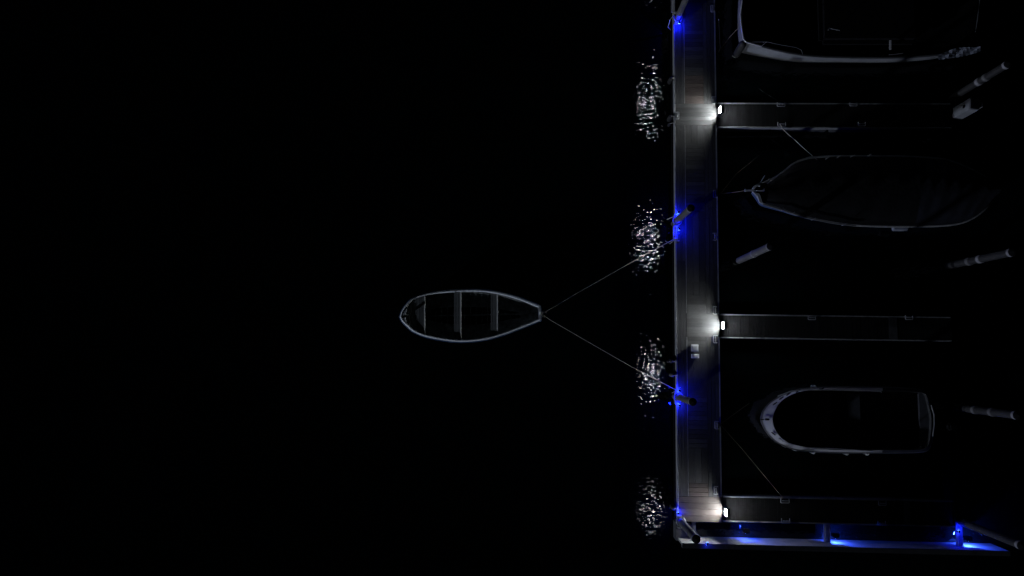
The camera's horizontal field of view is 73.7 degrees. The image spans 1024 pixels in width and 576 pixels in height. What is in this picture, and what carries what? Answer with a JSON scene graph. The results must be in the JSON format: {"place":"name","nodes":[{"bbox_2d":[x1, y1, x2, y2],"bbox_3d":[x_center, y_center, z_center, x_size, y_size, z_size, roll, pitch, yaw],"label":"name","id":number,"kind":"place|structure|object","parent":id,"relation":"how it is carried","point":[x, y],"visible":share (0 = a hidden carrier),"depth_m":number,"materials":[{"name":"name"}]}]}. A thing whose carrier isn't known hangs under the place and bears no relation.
{"place":"outdoors","nodes":[
{"label":"outdoors","id":0,"kind":"place"},
{"bbox_2d":[0,0,1023,575],"bbox_3d":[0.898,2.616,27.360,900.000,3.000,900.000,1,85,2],"label":"water","id":1,"kind":"structure","parent":0,"point":[236,236],"depth_m":26.19,"materials":[{"name":"black liquid"}]},
{"bbox_2d":[399,288,541,342],"bbox_3d":[-1.560,1.059,25.846,5.366,0.830,2.049,1,85,2],"label":"rowing boat","id":2,"kind":"object","parent":1,"relation":"on","point":[413,315],"visible":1,"depth_m":25.82,"materials":[{"name":"white paint"}]},
{"bbox_2d":[675,0,688,20],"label":"mooring pile","id":3,"kind":"object","parent":1,"relation":"in","point":[681,9],"visible":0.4,"depth_m":25.53,"materials":[{"name":"wood"}]},
{"bbox_2d":[671,204,694,224],"bbox_3d":[6.191,-2.508,25.694,0.262,4.945,0.262,1,85,2],"label":"mooring pile","id":4,"kind":"object","parent":1,"relation":"in","point":[684,213],"visible":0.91,"depth_m":24.04,"materials":[{"name":"wood"}]},
{"bbox_2d":[672,394,696,405],"bbox_3d":[6.080,4.010,25.050,0.262,4.995,0.262,1,85,2],"label":"mooring pile","id":5,"kind":"object","parent":1,"relation":"in","point":[687,400],"visible":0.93,"depth_m":23.26,"materials":[{"name":"wood"}]},
{"bbox_2d":[676,518,700,543],"bbox_3d":[6.071,8.396,24.605,0.286,5.045,0.286,1,85,2],"label":"mooring pile","id":6,"kind":"object","parent":1,"relation":"in","point":[690,532],"visible":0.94,"depth_m":22.88,"materials":[{"name":"wood"}]},
{"bbox_2d":[673,519,1009,555],"bbox_3d":[11.616,8.832,24.696,11.394,1.620,0.978,1,85,2],"label":"wave screen","id":7,"kind":"object","parent":6,"relation":"attached to","point":[828,544],"visible":0.81,"depth_m":24.12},
{"bbox_2d":[742,528,749,533],"bbox_3d":[8.447,8.760,24.628,0.230,0.175,0.165,1,85,2],"label":"blue light","id":8,"kind":"object","parent":7,"relation":"attached to","point":[746,530],"visible":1,"depth_m":24.55,"materials":[{"name":"black plastic"}]},
{"bbox_2d":[670,0,721,521],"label":"floating walkway","id":9,"kind":"structure","parent":1,"relation":"on","point":[697,427],"depth_m":25.45,"materials":[{"name":"grey wood"}]},
{"bbox_2d":[542,239,673,313],"bbox_3d":[3.636,-0.478,25.562,5.791,0.269,0.065,-29,84,-1],"label":"rope","id":10,"kind":"object","parent":9,"relation":"attached to","point":[606,276],"visible":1,"depth_m":25.64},
{"bbox_2d":[542,314,677,390],"bbox_3d":[3.589,2.403,25.287,5.719,0.264,0.076,29,86,4],"label":"rope","id":11,"kind":"object","parent":9,"relation":"attached to","point":[608,353],"visible":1,"depth_m":25.40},
{"bbox_2d":[667,77,672,84],"bbox_3d":[6.120,-8.012,26.371,0.180,0.510,0.181,-45,85,-3],"label":"fender","id":12,"kind":"object","parent":9,"relation":"hanging from","point":[670,81],"visible":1,"depth_m":26.24,"materials":[{"name":"rubber"}]},
{"bbox_2d":[665,216,676,243],"bbox_3d":[5.989,-2.155,25.681,0.385,0.328,1.066,1,85,2],"label":"dock bracket","id":13,"kind":"object","parent":9,"relation":"attached to","point":[673,232],"visible":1,"depth_m":25.53,"materials":[{"name":"metal"}]},
{"bbox_2d":[667,115,674,121],"bbox_3d":[6.083,-6.530,26.230,0.224,0.510,0.178,-31,84,-1],"label":"fender","id":14,"kind":"object","parent":9,"relation":"hanging from","point":[669,118],"visible":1,"depth_m":26.06,"materials":[{"name":"rubber"}]},
{"bbox_2d":[668,0,675,29],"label":"dock bracket","id":15,"kind":"object","parent":9,"relation":"attached to","point":[671,10],"visible":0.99,"depth_m":26.37,"materials":[{"name":"metal"}]},
{"bbox_2d":[669,503,677,509],"bbox_3d":[5.868,7.958,24.852,0.222,0.510,0.178,-31,84,-1],"label":"fender","id":16,"kind":"object","parent":9,"relation":"hanging from","point":[672,506],"visible":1,"depth_m":24.68,"materials":[{"name":"rubber"}]},
{"bbox_2d":[672,214,681,226],"bbox_3d":[6.187,-2.519,25.577,0.370,0.180,0.470,1,85,2],"label":"pile guide","id":17,"kind":"object","parent":9,"relation":"on","point":[675,215],"visible":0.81,"depth_m":25.51,"materials":[{"name":"metal"}]},
{"bbox_2d":[673,391,681,403],"bbox_3d":[6.077,4.001,24.957,0.370,0.180,0.470,1,85,2],"label":"pile guide","id":18,"kind":"object","parent":9,"relation":"on","point":[676,392],"visible":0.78,"depth_m":24.90,"materials":[{"name":"metal"}]},
{"bbox_2d":[673,11,682,23],"bbox_3d":[6.394,-10.412,26.325,0.370,0.180,0.470,1,85,2],"label":"pile guide","id":19,"kind":"object","parent":9,"relation":"on","point":[676,22],"visible":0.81,"depth_m":26.27,"materials":[{"name":"metal"}]},
{"bbox_2d":[676,514,685,528],"bbox_3d":[6.068,8.390,24.538,0.370,0.180,0.470,1,85,2],"label":"pile guide","id":20,"kind":"object","parent":9,"relation":"on","point":[679,516],"visible":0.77,"depth_m":24.48,"materials":[{"name":"metal"}]},
{"bbox_2d":[720,425,783,498],"bbox_3d":[8.649,6.236,24.741,0.120,0.233,3.445,-41,85,-2],"label":"rope","id":21,"kind":"object","parent":9,"relation":"attached to","point":[752,461],"visible":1,"depth_m":24.79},
{"bbox_2d":[732,242,774,264],"bbox_3d":[8.463,-1.079,24.955,0.276,5.995,0.276,1,85,2],"label":"mooring pile","id":22,"kind":"object","parent":1,"relation":"in","point":[767,247],"visible":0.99,"depth_m":23.45,"materials":[{"name":"wood"}]},
{"bbox_2d":[716,102,952,132],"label":"finger pier","id":23,"kind":"structure","parent":1,"relation":"on","point":[857,117],"depth_m":25.82,"materials":[{"name":"grey wood"}]},
{"bbox_2d":[717,105,724,116],"bbox_3d":[7.851,-6.655,25.692,0.155,0.530,0.300,3,85,2],"label":"dock light","id":24,"kind":"object","parent":23,"relation":"on","point":[721,109],"visible":1,"depth_m":25.54,"materials":[{"name":"white plastic"}]},
{"bbox_2d":[780,123,816,159],"bbox_3d":[10.719,-5.477,25.553,0.099,0.426,1.934,-39,85,-2],"label":"rope","id":25,"kind":"object","parent":23,"relation":"attached to","point":[797,142],"visible":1,"depth_m":25.69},
{"bbox_2d":[952,97,982,119],"bbox_3d":[16.832,-6.576,25.093,0.629,1.120,0.440,9,85,3],"label":"service pedestal","id":26,"kind":"object","parent":23,"relation":"on","point":[967,107],"visible":1,"depth_m":24.89,"materials":[{"name":"white plastic"}]},
{"bbox_2d":[719,314,952,340],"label":"finger pier","id":27,"kind":"structure","parent":1,"relation":"on","point":[840,327],"depth_m":25.05,"materials":[{"name":"grey wood"}]},
{"bbox_2d":[721,321,727,329],"bbox_3d":[7.731,1.370,24.929,0.155,0.530,0.300,1,85,2],"label":"dock light","id":28,"kind":"object","parent":27,"relation":"on","point":[724,324],"visible":1,"depth_m":24.68,"materials":[{"name":"white plastic"}]},
{"bbox_2d":[722,493,954,526],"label":"finger pier","id":29,"kind":"structure","parent":1,"relation":"on","point":[845,510],"depth_m":24.44,"materials":[{"name":"grey wood"}]},
{"bbox_2d":[722,506,730,517],"bbox_3d":[7.633,7.958,24.302,0.155,0.530,0.300,-1,84,2],"label":"dock light","id":30,"kind":"object","parent":29,"relation":"on","point":[727,512],"visible":1,"depth_m":24.09,"materials":[{"name":"white plastic"}]},
{"bbox_2d":[760,386,934,453],"bbox_3d":[12.082,4.779,24.894,6.294,1.266,2.414,1,85,2],"label":"motorboat","id":31,"kind":"object","parent":1,"relation":"on","point":[858,419],"visible":1,"depth_m":24.97,"materials":[{"name":"white plastic"}]},
{"bbox_2d":[737,0,980,62],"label":"boat","id":32,"kind":"object","parent":1,"relation":"on","point":[852,31],"visible":0.98,"depth_m":25.79,"materials":[{"name":"white paint"}]},
{"bbox_2d":[733,40,745,57],"bbox_3d":[8.648,-9.077,25.938,0.286,1.053,0.312,1,85,2],"label":"fender","id":33,"kind":"object","parent":32,"relation":"hanging from","point":[739,49],"visible":0.95,"depth_m":25.76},
{"bbox_2d":[938,46,979,59],"bbox_3d":[16.871,-8.870,25.706,2.003,0.703,0.229,-8,84,1],"label":"tarpaulin","id":34,"kind":"object","parent":32,"relation":"on","point":[964,51],"visible":1,"depth_m":25.70,"materials":[{"name":"grey fabric"}]},
{"bbox_2d":[744,154,1000,227],"bbox_3d":[13.197,-3.567,25.436,9.279,1.803,2.731,1,85,2],"label":"covered boat","id":35,"kind":"object","parent":1,"relation":"on","point":[893,191],"visible":0.99,"depth_m":24.96,"materials":[{"name":"black fabric"}]},
{"bbox_2d":[892,228,907,230],"bbox_3d":[14.412,-2.212,25.369,0.500,0.195,0.200,1,85,2],"label":"fender","id":36,"kind":"object","parent":35,"relation":"hanging from","point":[899,229],"visible":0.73,"depth_m":25.29,"materials":[{"name":"grey plastic"}]},
{"bbox_2d":[944,248,1016,268],"bbox_3d":[16.368,-0.908,24.881,0.296,5.595,0.296,1,85,2],"label":"mooring pile","id":37,"kind":"object","parent":1,"relation":"in","point":[983,258],"visible":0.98,"depth_m":23.59,"materials":[{"name":"brown wood"}]},
{"bbox_2d":[949,60,1011,100],"bbox_3d":[16.932,-7.372,25.681,0.286,5.195,0.286,1,85,2],"label":"mooring pile","id":38,"kind":"object","parent":1,"relation":"in","point":[992,73],"visible":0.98,"depth_m":24.41,"materials":[{"name":"brown wood"}]},
{"bbox_2d":[953,404,1021,419],"bbox_3d":[16.369,4.345,24.529,0.296,5.295,0.296,1,85,2],"label":"mooring pile","id":39,"kind":"object","parent":1,"relation":"in","point":[995,412],"visible":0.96,"depth_m":23.17,"materials":[{"name":"brown wood"}]},
{"bbox_2d":[955,516,1023,549],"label":"mooring pile","id":40,"kind":"object","parent":1,"relation":"in","point":[1013,542],"visible":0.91,"depth_m":22.59,"materials":[{"name":"brown wood"}]},
{"bbox_2d":[691,345,697,350],"bbox_3d":[6.683,2.200,25.024,0.257,0.250,0.248,1,85,2],"label":"dock box","id":41,"kind":"object","parent":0,"point":[694,347],"visible":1,"depth_m":24.90,"materials":[{"name":"white plastic"}]},
{"bbox_2d":[691,354,698,357],"bbox_3d":[6.709,2.500,25.040,0.280,0.160,0.144,1,85,2],"label":"dock box","id":42,"kind":"object","parent":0,"point":[694,355],"visible":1,"depth_m":24.96,"materials":[{"name":"white plastic"}]}
]}

